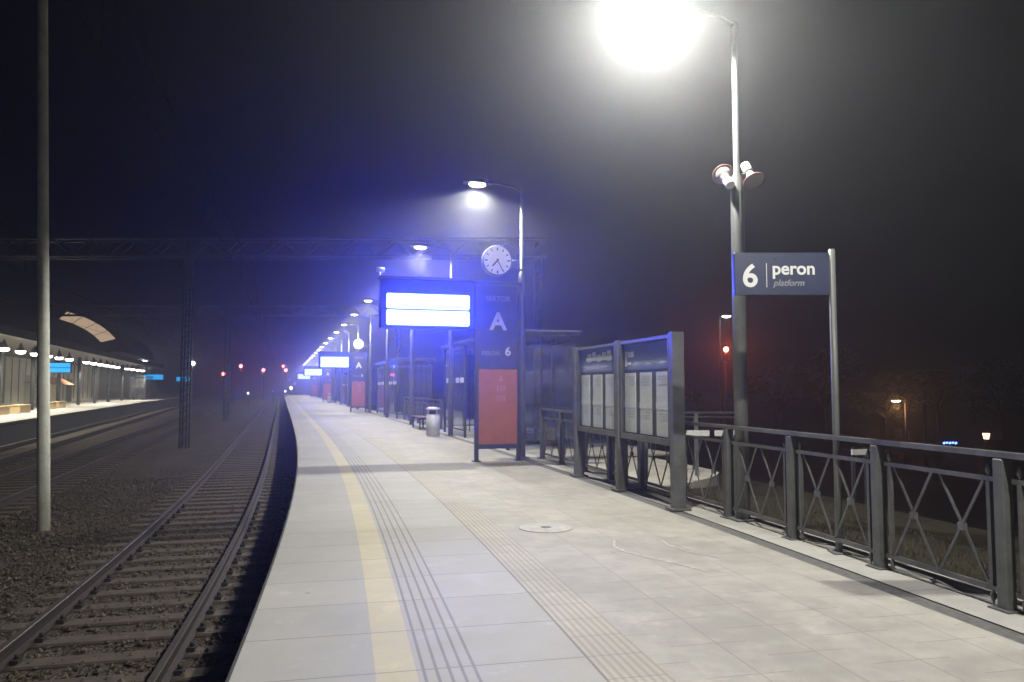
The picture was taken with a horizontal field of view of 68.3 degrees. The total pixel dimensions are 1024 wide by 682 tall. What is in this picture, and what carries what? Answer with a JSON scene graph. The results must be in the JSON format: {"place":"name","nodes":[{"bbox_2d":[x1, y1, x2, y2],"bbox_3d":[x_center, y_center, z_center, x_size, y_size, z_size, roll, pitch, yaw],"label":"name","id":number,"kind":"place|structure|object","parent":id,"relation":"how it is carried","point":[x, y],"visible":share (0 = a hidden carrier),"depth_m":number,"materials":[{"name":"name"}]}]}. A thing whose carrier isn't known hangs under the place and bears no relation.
{"place":"outdoors","nodes":[
{"label":"outdoors","id":0,"kind":"place"},
{"bbox_2d":[24,375,73,406],"bbox_3d":[-37.083,4.018,60.534,3.000,2.496,2.800,1,-4,-17],"label":"kiosk","id":1,"kind":"object","parent":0,"point":[53,380],"visible":0.4,"depth_m":59.41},
{"bbox_2d":[0,301,154,405],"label":"station building","id":2,"kind":"structure","parent":0,"point":[15,371],"depth_m":72.78,"materials":[{"name":"paint"}]},
{"bbox_2d":[2,357,92,402],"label":"window frame","id":3,"kind":"structure","parent":2,"relation":"in","point":[4,357],"depth_m":65.01,"materials":[{"name":"paint"}]},
{"bbox_2d":[66,379,71,400],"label":"door","id":4,"kind":"structure","parent":2,"relation":"in","point":[69,387],"depth_m":83.43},
{"bbox_2d":[60,312,81,322],"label":"window","id":5,"kind":"structure","parent":2,"relation":"in","point":[71,319],"depth_m":72.77,"materials":[{"name":"beige"}]},
{"bbox_2d":[73,317,94,328],"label":"window","id":6,"kind":"structure","parent":2,"relation":"in","point":[84,322],"depth_m":72.75,"materials":[{"name":"beige"}]},
{"bbox_2d":[85,323,106,334],"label":"window","id":7,"kind":"structure","parent":2,"relation":"in","point":[96,328],"depth_m":72.70,"materials":[{"name":"beige"}]},
{"bbox_2d":[94,331,114,341],"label":"window","id":8,"kind":"structure","parent":2,"relation":"in","point":[102,337],"depth_m":72.66,"materials":[{"name":"beige"}]},
{"bbox_2d":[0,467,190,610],"bbox_3d":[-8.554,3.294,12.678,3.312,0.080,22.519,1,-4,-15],"label":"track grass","id":9,"kind":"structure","parent":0,"point":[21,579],"depth_m":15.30,"materials":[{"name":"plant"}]},
{"bbox_2d":[0,394,219,446],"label":"opposite platform","id":10,"kind":"structure","parent":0,"point":[11,432],"depth_m":49.44,"materials":[{"name":"concrete"}]},
{"bbox_2d":[0,394,212,422],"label":"opposite platform paving","id":11,"kind":"structure","parent":10,"relation":"on","point":[72,406],"depth_m":64.63,"materials":[{"name":"concrete"}]},
{"bbox_2d":[0,406,9,414],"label":"bench block","id":12,"kind":"structure","parent":11,"relation":"on","point":[4,410],"depth_m":42.47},
{"bbox_2d":[8,404,31,413],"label":"bench block","id":13,"kind":"structure","parent":11,"relation":"on","point":[21,408],"depth_m":44.98,"materials":[{"name":"wood"}]},
{"bbox_2d":[50,402,56,408],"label":"bench block","id":14,"kind":"structure","parent":11,"relation":"on","point":[53,405],"depth_m":54.29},
{"bbox_2d":[51,401,66,407],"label":"bench block","id":15,"kind":"structure","parent":11,"relation":"on","point":[61,404],"depth_m":56.72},
{"bbox_2d":[0,324,163,409],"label":"station canopy","id":16,"kind":"object","parent":11,"relation":"on","point":[14,337],"visible":0.84,"depth_m":58.75,"materials":[{"name":"metal"}]},
{"bbox_2d":[0,339,9,350],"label":"ceiling light","id":17,"kind":"object","parent":16,"relation":"hanging from","point":[3,346],"visible":1,"depth_m":41.02,"materials":[{"name":"white"}]},
{"bbox_2d":[15,343,25,353],"bbox_3d":[-28.777,0.424,44.239,0.540,0.660,0.540,0,-4,0],"label":"ceiling light","id":18,"kind":"object","parent":16,"relation":"hanging from","point":[20,349],"visible":1,"depth_m":44.11,"materials":[{"name":"white"}]},
{"bbox_2d":[30,346,36,355],"bbox_3d":[-29.882,0.614,47.339,0.540,0.660,0.540,0,-4,0],"label":"ceiling light","id":19,"kind":"object","parent":16,"relation":"hanging from","point":[34,352],"visible":0.67,"depth_m":47.17,"materials":[{"name":"white"}]},
{"bbox_2d":[55,351,63,359],"bbox_3d":[-32.093,0.995,53.539,0.540,0.660,0.540,0,-4,0],"label":"ceiling light","id":20,"kind":"object","parent":16,"relation":"hanging from","point":[60,356],"visible":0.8,"depth_m":53.41,"materials":[{"name":"white"}]},
{"bbox_2d":[50,349,71,372],"bbox_3d":[-31.531,1.374,52.530,1.620,1.700,0.215,1,-4,-17],"label":"departure display","id":21,"kind":"object","parent":16,"relation":"hanging from","point":[60,367],"visible":0.76,"depth_m":52.47,"materials":[{"name":"paint"}]},
{"bbox_2d":[65,352,72,360],"bbox_3d":[-33.198,1.186,56.639,0.540,0.660,0.540,0,-4,0],"label":"ceiling light","id":22,"kind":"object","parent":16,"relation":"hanging from","point":[69,357],"visible":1,"depth_m":56.50,"materials":[{"name":"white"}]},
{"bbox_2d":[83,356,89,363],"bbox_3d":[-35.409,1.567,62.839,0.540,0.660,0.540,0,-4,0],"label":"ceiling light","id":23,"kind":"object","parent":16,"relation":"hanging from","point":[86,361],"visible":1,"depth_m":62.70,"materials":[{"name":"white"}]},
{"bbox_2d":[144,374,163,379],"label":"departure display","id":24,"kind":"object","parent":16,"relation":"hanging from","point":[158,376],"visible":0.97,"depth_m":100.97,"materials":[{"name":"paint"}]},
{"bbox_2d":[129,376,155,399],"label":"waiting shelter","id":25,"kind":"object","parent":11,"relation":"on","point":[144,397],"visible":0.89,"depth_m":98.05,"materials":[{"name":"grey glass"}]},
{"bbox_2d":[191,361,194,396],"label":"globe lamp","id":26,"kind":"object","parent":11,"relation":"on","point":[193,362],"visible":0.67,"depth_m":127.81,"materials":[{"name":"grey metal"}]},
{"bbox_2d":[99,394,170,398],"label":"station forecourt","id":27,"kind":"structure","parent":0,"point":[102,396],"depth_m":243.87,"materials":[{"name":"concrete"}]},
{"bbox_2d":[0,393,294,681],"bbox_3d":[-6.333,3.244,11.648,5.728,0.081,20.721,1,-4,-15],"label":"gravel","id":28,"kind":"structure","parent":0,"point":[198,662],"depth_m":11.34,"materials":[{"name":"gravel"}]},
{"bbox_2d":[19,0,67,534],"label":"overhead line mast","id":29,"kind":"object","parent":28,"relation":"on","point":[43,428],"visible":0.75,"depth_m":13.56,"materials":[{"name":"metal"}]},
{"bbox_2d":[0,398,224,469],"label":"railway track","id":30,"kind":"structure","parent":28,"relation":"on","point":[25,449],"depth_m":36.69,"materials":[{"name":"metal"}]},
{"bbox_2d":[0,398,242,518],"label":"railway track","id":31,"kind":"structure","parent":28,"relation":"on","point":[116,451],"depth_m":24.57,"materials":[{"name":"metal"}]},
{"bbox_2d":[0,399,283,681],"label":"railway track","id":32,"kind":"structure","parent":28,"relation":"on","point":[261,427],"depth_m":9.73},
{"bbox_2d":[28,305,400,421],"bbox_3d":[-22.302,1.674,57.005,28.236,8.750,0.790,0,-4,0],"label":"catenary gantry","id":33,"kind":"object","parent":28,"relation":"on","point":[34,315],"visible":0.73,"depth_m":56.88,"materials":[{"name":"metal"}]},
{"bbox_2d":[239,363,242,400],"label":"railway signal","id":34,"kind":"object","parent":28,"relation":"on","point":[241,367],"visible":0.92,"depth_m":139.74,"materials":[{"name":"paint"}]},
{"bbox_2d":[262,367,264,399],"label":"railway signal","id":35,"kind":"object","parent":28,"relation":"on","point":[263,371],"visible":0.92,"depth_m":149.69,"materials":[{"name":"paint"}]},
{"bbox_2d":[0,237,546,447],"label":"catenary gantry","id":36,"kind":"object","parent":28,"relation":"on","point":[21,241],"visible":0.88,"depth_m":32.02,"materials":[{"name":"metal"}]},
{"bbox_2d":[1,259,221,367],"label":"overhead wire","id":37,"kind":"object","parent":36,"relation":"hanging from","point":[94,318],"visible":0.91,"depth_m":40.67,"materials":[{"name":"metal"}]},
{"bbox_2d":[0,224,237,367],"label":"overhead wire","id":38,"kind":"object","parent":36,"relation":"hanging from","point":[85,298],"visible":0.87,"depth_m":26.80,"materials":[{"name":"metal"}]},
{"bbox_2d":[67,0,273,358],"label":"overhead wire","id":39,"kind":"object","parent":36,"relation":"hanging from","point":[159,135],"visible":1,"depth_m":9.49,"materials":[{"name":"metal"}]},
{"bbox_2d":[353,339,367,348],"bbox_3d":[-9.775,0.209,48.738,0.942,0.670,0.182,1,-4,-17],"label":"station clock","id":40,"kind":"object","parent":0,"point":[358,343],"visible":1,"depth_m":48.62,"materials":[{"name":"grey metal"}]},
{"bbox_2d":[0,0,1023,392],"label":"sky","id":41,"kind":"structure","parent":0,"point":[885,135],"materials":[{"name":"black"}]},
{"bbox_2d":[381,412,668,457],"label":"shelter pavement","id":42,"kind":"structure","parent":0,"point":[529,446],"depth_m":20.61,"materials":[{"name":"concrete"}]},
{"bbox_2d":[375,358,434,418],"bbox_3d":[-6.014,2.602,41.450,2.070,2.981,8.380,1,-4,-17],"label":"waiting shelter","id":43,"kind":"object","parent":42,"relation":"on","point":[397,362],"visible":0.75,"depth_m":40.93,"materials":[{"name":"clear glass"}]},
{"bbox_2d":[440,329,581,449],"bbox_3d":[-0.382,1.457,22.802,2.070,2.981,8.380,1,-4,-16],"label":"waiting shelter","id":44,"kind":"object","parent":42,"relation":"on","point":[534,337],"visible":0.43,"depth_m":20.86,"materials":[{"name":"paint"}]},
{"bbox_2d":[99,393,1023,597],"bbox_3d":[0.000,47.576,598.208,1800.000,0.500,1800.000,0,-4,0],"label":"ground","id":45,"kind":"structure","parent":0,"point":[290,450],"depth_m":659.82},
{"bbox_2d":[225,394,1023,681],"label":"platform wall","id":46,"kind":"structure","parent":0,"point":[244,638],"depth_m":6.32,"materials":[{"name":"concrete"}]},
{"bbox_2d":[229,394,375,681],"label":"platform edge slab","id":47,"kind":"structure","parent":46,"relation":"on","point":[311,621],"depth_m":5.64,"materials":[{"name":"concrete"}]},
{"bbox_2d":[284,367,287,388],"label":"railway signal","id":48,"kind":"object","parent":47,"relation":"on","point":[285,370],"visible":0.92,"depth_m":149.70,"materials":[{"name":"paint"}]},
{"bbox_2d":[287,394,418,681],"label":"yellow safety line","id":49,"kind":"object","parent":47,"relation":"on","point":[393,658],"visible":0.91,"depth_m":5.64,"materials":[{"name":"paint"}]},
{"bbox_2d":[288,394,606,681],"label":"platform grooved slab","id":50,"kind":"structure","parent":46,"relation":"on","point":[472,610],"depth_m":5.64,"materials":[{"name":"concrete"}]},
{"bbox_2d":[306,394,1023,632],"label":"platform kerb","id":51,"kind":"structure","parent":46,"relation":"on","point":[969,598],"depth_m":6.84,"materials":[{"name":"concrete"}]},
{"bbox_2d":[322,342,336,402],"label":"platform lamp","id":52,"kind":"object","parent":51,"relation":"on","point":[335,378],"visible":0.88,"depth_m":76.47,"materials":[{"name":"metal"}]},
{"bbox_2d":[327,337,341,403],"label":"platform lamp","id":53,"kind":"object","parent":51,"relation":"on","point":[340,375],"visible":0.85,"depth_m":69.03,"materials":[{"name":"metal"}]},
{"bbox_2d":[332,331,349,405],"bbox_3d":[-13.917,2.254,61.545,1.480,6.150,0.320,1,-4,-17],"label":"platform lamp","id":54,"kind":"object","parent":51,"relation":"on","point":[348,386],"visible":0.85,"depth_m":61.58,"materials":[{"name":"metal"}]},
{"bbox_2d":[340,323,358,408],"bbox_3d":[-11.636,1.795,54.080,1.480,6.150,0.320,1,-4,-17],"label":"platform lamp","id":55,"kind":"object","parent":51,"relation":"on","point":[343,324],"visible":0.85,"depth_m":54.17,"materials":[{"name":"metal"}]},
{"bbox_2d":[342,370,372,405],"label":"waiting shelter","id":56,"kind":"object","parent":51,"relation":"on","point":[344,379],"visible":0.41,"depth_m":66.38,"materials":[{"name":"grey glass"}]},
{"bbox_2d":[349,313,371,412],"bbox_3d":[-9.354,1.336,46.613,1.480,6.150,0.320,1,-4,-17],"label":"platform lamp","id":57,"kind":"object","parent":51,"relation":"on","point":[370,367],"visible":1,"depth_m":46.68,"materials":[{"name":"metal"}]},
{"bbox_2d":[362,298,388,416],"bbox_3d":[-7.074,0.877,39.146,1.480,6.150,0.320,1,-4,-17],"label":"platform lamp","id":58,"kind":"object","parent":51,"relation":"on","point":[387,368],"visible":0.8,"depth_m":39.19,"materials":[{"name":"metal"}]},
{"bbox_2d":[408,329,413,424],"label":"platform lamp","id":59,"kind":"object","parent":51,"relation":"on","point":[411,371],"visible":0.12,"depth_m":31.73,"materials":[{"name":"metal"}]},
{"bbox_2d":[402,397,442,428],"bbox_3d":[-3.905,2.981,32.219,0.174,1.094,9.037,1,-4,-17],"label":"railing","id":60,"kind":"object","parent":51,"relation":"on","point":[428,403],"visible":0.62,"depth_m":32.05,"materials":[{"name":"metal"}]},
{"bbox_2d":[410,243,455,435],"bbox_3d":[-2.544,-0.042,24.186,1.480,6.150,0.320,1,-4,-16],"label":"platform lamp","id":61,"kind":"object","parent":51,"relation":"on","point":[420,246],"visible":0.9,"depth_m":24.21,"materials":[{"name":"metal"}]},
{"bbox_2d":[462,178,529,457],"bbox_3d":[-0.364,-0.505,16.652,1.480,6.150,0.320,1,-4,-16],"label":"platform lamp","id":62,"kind":"object","parent":51,"relation":"on","point":[477,182],"visible":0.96,"depth_m":16.71,"materials":[{"name":"metal"}]},
{"bbox_2d":[481,245,522,276],"bbox_3d":[-0.209,-1.760,16.679,0.942,0.670,0.182,1,-4,-16],"label":"station clock","id":63,"kind":"object","parent":62,"relation":"attached to","point":[496,260],"visible":1,"depth_m":16.57,"materials":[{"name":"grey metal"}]},
{"bbox_2d":[570,331,691,511],"bbox_3d":[1.639,1.120,11.432,0.270,2.254,3.992,1,-4,-14],"label":"notice board","id":64,"kind":"object","parent":51,"relation":"on","point":[624,391],"visible":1,"depth_m":10.95,"materials":[{"name":"grey paint"}]},
{"bbox_2d":[621,0,760,522],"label":"platform lamp","id":65,"kind":"object","parent":51,"relation":"on","point":[740,373],"visible":0.99,"depth_m":8.90,"materials":[{"name":"grey metal"}]},
{"bbox_2d":[712,164,734,188],"bbox_3d":[2.592,-1.959,9.078,0.261,0.338,0.351,2,-4,-24],"label":"horn loudspeaker","id":66,"kind":"object","parent":65,"relation":"attached to","point":[722,174],"visible":0.94,"depth_m":9.07,"materials":[{"name":"paint"}]},
{"bbox_2d":[740,161,764,189],"bbox_3d":[2.843,-1.970,8.923,0.264,0.359,0.324,0,-4,0],"label":"horn loudspeaker","id":67,"kind":"object","parent":65,"relation":"attached to","point":[753,180],"visible":1,"depth_m":8.90,"materials":[{"name":"paint"}]},
{"bbox_2d":[537,408,1023,613],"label":"railing","id":68,"kind":"object","parent":51,"relation":"on","point":[1000,482],"visible":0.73,"depth_m":6.52,"materials":[{"name":"metal"}]},
{"bbox_2d":[732,249,851,554],"bbox_3d":[2.628,0.554,7.149,1.025,2.870,0.160,0,-4,0],"label":"platform sign","id":69,"kind":"object","parent":51,"relation":"on","point":[784,273],"visible":1,"depth_m":7.19,"materials":[{"name":"grey metal"}]},
{"bbox_2d":[312,396,1023,644],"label":"drainage channel","id":70,"kind":"object","parent":46,"relation":"on","point":[983,624],"visible":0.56,"depth_m":6.43,"materials":[{"name":"concrete"}]},
{"bbox_2d":[556,457,718,488],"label":"access path","id":71,"kind":"structure","parent":0,"point":[704,475],"depth_m":13.89,"materials":[{"name":"concrete"}]},
{"bbox_2d":[647,411,733,475],"bbox_3d":[3.250,2.420,13.461,1.900,2.320,0.092,0,-4,0],"label":"ramp railing","id":72,"kind":"object","parent":71,"relation":"on","point":[695,432],"visible":0.28,"depth_m":13.49,"materials":[{"name":"metal"}]},
{"bbox_2d":[295,394,1023,681],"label":"platform paving","id":73,"kind":"structure","parent":0,"point":[742,610],"depth_m":5.69,"materials":[{"name":"concrete"}]},
{"bbox_2d":[311,376,317,397],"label":"sector sign","id":74,"kind":"object","parent":73,"relation":"on","point":[314,385],"visible":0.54,"depth_m":111.99,"materials":[{"name":"blue metal"}]},
{"bbox_2d":[297,372,310,378],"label":"departure display","id":75,"kind":"object","parent":74,"relation":"attached to","point":[300,375],"visible":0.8,"depth_m":111.43,"materials":[{"name":"grey metal"}]},
{"bbox_2d":[323,368,332,399],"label":"sector sign","id":76,"kind":"object","parent":73,"relation":"on","point":[327,381],"visible":0.99,"depth_m":80.07,"materials":[{"name":"blue metal"}]},
{"bbox_2d":[303,364,322,375],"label":"departure display","id":77,"kind":"object","parent":76,"relation":"attached to","point":[312,371],"visible":0.92,"depth_m":79.56,"materials":[{"name":"grey metal"}]},
{"bbox_2d":[327,394,331,402],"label":"litter bin","id":78,"kind":"object","parent":73,"relation":"on","point":[329,398],"visible":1,"depth_m":76.36,"materials":[{"name":"grey metal"}]},
{"bbox_2d":[350,352,366,411],"bbox_3d":[-9.785,2.611,48.156,1.080,3.786,0.200,1,-4,-17],"label":"sector sign","id":79,"kind":"object","parent":73,"relation":"on","point":[358,384],"visible":1,"depth_m":48.12,"materials":[{"name":"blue metal"}]},
{"bbox_2d":[317,348,350,367],"bbox_3d":[-11.253,1.105,47.800,2.090,1.238,0.400,1,-4,-17],"label":"departure display","id":80,"kind":"object","parent":79,"relation":"attached to","point":[334,359],"visible":1,"depth_m":47.63,"materials":[{"name":"grey metal"}]},
{"bbox_2d":[411,404,430,429],"bbox_3d":[-3.394,2.845,28.401,0.505,0.895,1.900,1,-4,-17],"label":"platform bench","id":81,"kind":"object","parent":73,"relation":"on","point":[422,417],"visible":0.73,"depth_m":28.89,"materials":[{"name":"paint"}]},
{"bbox_2d":[426,407,439,435],"bbox_3d":[-2.528,2.573,24.183,0.460,0.920,0.460,0,-4,0],"label":"litter bin","id":82,"kind":"object","parent":73,"relation":"on","point":[432,423],"visible":1,"depth_m":24.01,"materials":[{"name":"grey metal"}]},
{"bbox_2d":[293,394,674,681],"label":"tactile guide strip","id":83,"kind":"object","parent":73,"relation":"on","point":[609,651],"visible":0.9,"depth_m":5.64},
{"bbox_2d":[472,281,522,461],"bbox_3d":[-0.306,0.640,16.073,1.080,3.786,0.200,1,-4,-15],"label":"sector sign","id":84,"kind":"object","parent":73,"relation":"on","point":[497,387],"visible":1,"depth_m":16.04,"materials":[{"name":"metal"}]},
{"bbox_2d":[376,267,476,330],"bbox_3d":[-1.785,-0.864,15.756,2.090,1.238,0.400,1,-4,-15],"label":"departure display","id":85,"kind":"object","parent":84,"relation":"attached to","point":[421,303],"visible":1,"depth_m":15.59,"materials":[{"name":"blue metal"}]},
{"bbox_2d":[519,522,572,532],"bbox_3d":[0.374,2.058,8.345,0.600,0.008,0.600,1,-4,-14],"label":"inspection cover","id":86,"kind":"object","parent":73,"relation":"on","point":[544,527],"visible":1,"depth_m":8.32,"materials":[{"name":"metal"}]},
{"bbox_2d":[613,539,708,571],"bbox_3d":[1.252,1.978,6.975,0.236,0.001,1.497,2,-4,-25],"label":"surface marking","id":87,"kind":"object","parent":73,"relation":"on","point":[614,543],"visible":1,"depth_m":6.92,"materials":[{"name":"paint"}]},
{"bbox_2d":[660,538,718,557],"bbox_3d":[1.659,1.997,7.279,0.130,0.001,0.994,1,-4,-23],"label":"surface marking","id":88,"kind":"object","parent":73,"relation":"on","point":[683,549],"visible":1,"depth_m":7.27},
{"bbox_2d":[310,394,1021,599],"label":"grassy bank","id":89,"kind":"structure","parent":0,"point":[936,528],"depth_m":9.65,"materials":[{"name":"plant"}]},
{"bbox_2d":[850,447,869,504],"bbox_3d":[6.417,2.935,13.871,0.360,1.942,0.090,1,-4,-9],"label":"sign","id":90,"kind":"object","parent":89,"relation":"on","point":[854,451],"visible":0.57,"depth_m":13.89,"materials":[{"name":"metal"}]},
{"bbox_2d":[371,397,1023,492],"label":"field","id":91,"kind":"structure","parent":0,"point":[962,427],"depth_m":100.53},
{"bbox_2d":[684,371,704,408],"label":"broadleaf tree","id":92,"kind":"object","parent":91,"relation":"on","point":[686,396],"visible":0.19,"depth_m":83.55,"materials":[{"name":"green plant"}]},
{"bbox_2d":[748,363,811,446],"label":"broadleaf tree","id":93,"kind":"object","parent":91,"relation":"on","point":[783,381],"visible":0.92,"depth_m":65.50,"materials":[{"name":"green plant"}]},
{"bbox_2d":[777,426,812,456],"bbox_3d":[20.325,7.280,53.691,2.378,2.488,2.571,0,-4,0],"label":"bush","id":94,"kind":"object","parent":91,"relation":"on","point":[805,445],"visible":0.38,"depth_m":53.47,"materials":[{"name":"green plant"}]},
{"bbox_2d":[786,346,864,441],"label":"broadleaf tree","id":95,"kind":"object","parent":91,"relation":"on","point":[824,365],"visible":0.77,"depth_m":71.27,"materials":[{"name":"green plant"}]},
{"bbox_2d":[840,442,888,463],"bbox_3d":[24.729,7.573,51.630,4.270,1.485,1.816,1,-4,-11],"label":"parked car","id":96,"kind":"object","parent":91,"relation":"on","point":[847,450],"visible":0.17,"depth_m":51.11,"materials":[{"name":"silver metal"}]},
{"bbox_2d":[843,420,887,442],"bbox_3d":[26.376,7.314,56.663,3.124,2.792,3.098,0,-4,0],"label":"bush","id":97,"kind":"object","parent":91,"relation":"on","point":[860,434],"visible":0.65,"depth_m":56.73,"materials":[{"name":"green plant"}]},
{"bbox_2d":[843,371,921,439],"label":"broadleaf tree","id":98,"kind":"object","parent":91,"relation":"on","point":[885,409],"visible":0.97,"depth_m":65.64,"materials":[{"name":"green plant"}]},
{"bbox_2d":[890,399,907,441],"bbox_3d":[29.589,6.620,57.703,1.210,4.363,0.643,0,-4,0],"label":"street lamp","id":99,"kind":"object","parent":91,"relation":"on","point":[898,400],"visible":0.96,"depth_m":57.67,"materials":[{"name":"grey metal"}]},
{"bbox_2d":[893,422,923,442],"bbox_3d":[31.235,7.654,59.666,2.534,2.480,2.168,0,-4,0],"label":"bush","id":100,"kind":"object","parent":91,"relation":"on","point":[901,436],"visible":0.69,"depth_m":59.45,"materials":[{"name":"green plant"}]},
{"bbox_2d":[885,443,944,465],"bbox_3d":[26.288,7.450,49.629,4.270,1.485,1.816,2,-4,-29],"label":"parked car","id":101,"kind":"object","parent":91,"relation":"on","point":[909,456],"visible":0.61,"depth_m":48.67,"materials":[{"name":"black paint"}]},
{"bbox_2d":[921,378,928,472],"bbox_3d":[25.037,5.170,45.769,0.240,5.794,0.228,0,-4,0],"label":"flag pole","id":102,"kind":"object","parent":91,"relation":"on","point":[926,463],"visible":0.91,"depth_m":45.72,"materials":[{"name":"metal"}]},
{"bbox_2d":[897,364,980,443],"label":"broadleaf tree","id":103,"kind":"object","parent":91,"relation":"on","point":[930,381],"visible":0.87,"depth_m":67.44,"materials":[{"name":"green plant"}]},
{"bbox_2d":[941,441,957,462],"bbox_3d":[29.994,7.640,51.682,1.100,1.588,0.134,0,-4,0],"label":"shop sign","id":104,"kind":"object","parent":91,"relation":"on","point":[943,443],"visible":0.79,"depth_m":51.66,"materials":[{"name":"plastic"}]},
{"bbox_2d":[974,446,997,483],"bbox_3d":[25.558,6.726,40.664,0.800,2.061,0.800,0,-4,0],"label":"stone pedestal","id":105,"kind":"object","parent":91,"relation":"on","point":[982,461],"visible":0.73,"depth_m":40.40,"materials":[{"name":"stone"}]},
{"bbox_2d":[982,431,989,445],"bbox_3d":[27.470,6.572,43.679,0.444,2.738,0.444,1,-4,-22],"label":"garden lantern","id":106,"kind":"object","parent":105,"relation":"on","point":[986,434],"visible":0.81,"depth_m":43.65,"materials":[{"name":"paint"}]},
{"bbox_2d":[959,356,1023,438],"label":"broadleaf tree","id":107,"kind":"object","parent":91,"relation":"on","point":[1017,380],"visible":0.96,"depth_m":73.81,"materials":[{"name":"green plant"}]},
{"bbox_2d":[380,406,1018,537],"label":"street","id":108,"kind":"structure","parent":0,"point":[935,503],"depth_m":38.47,"materials":[{"name":"asphalt"}]},
{"bbox_2d":[719,314,731,458],"bbox_3d":[15.616,3.338,54.930,0.927,10.574,0.649,-2,-4,28],"label":"street lamp","id":109,"kind":"object","parent":108,"relation":"on","point":[726,315],"visible":0.91,"depth_m":54.94,"materials":[{"name":"grey metal"}]},
{"bbox_2d":[723,345,728,424],"bbox_3d":[13.562,4.211,47.735,0.340,7.948,0.327,0,-4,0],"label":"traffic light","id":110,"kind":"object","parent":108,"relation":"on","point":[725,353],"visible":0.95,"depth_m":47.83,"materials":[{"name":"grey metal"}]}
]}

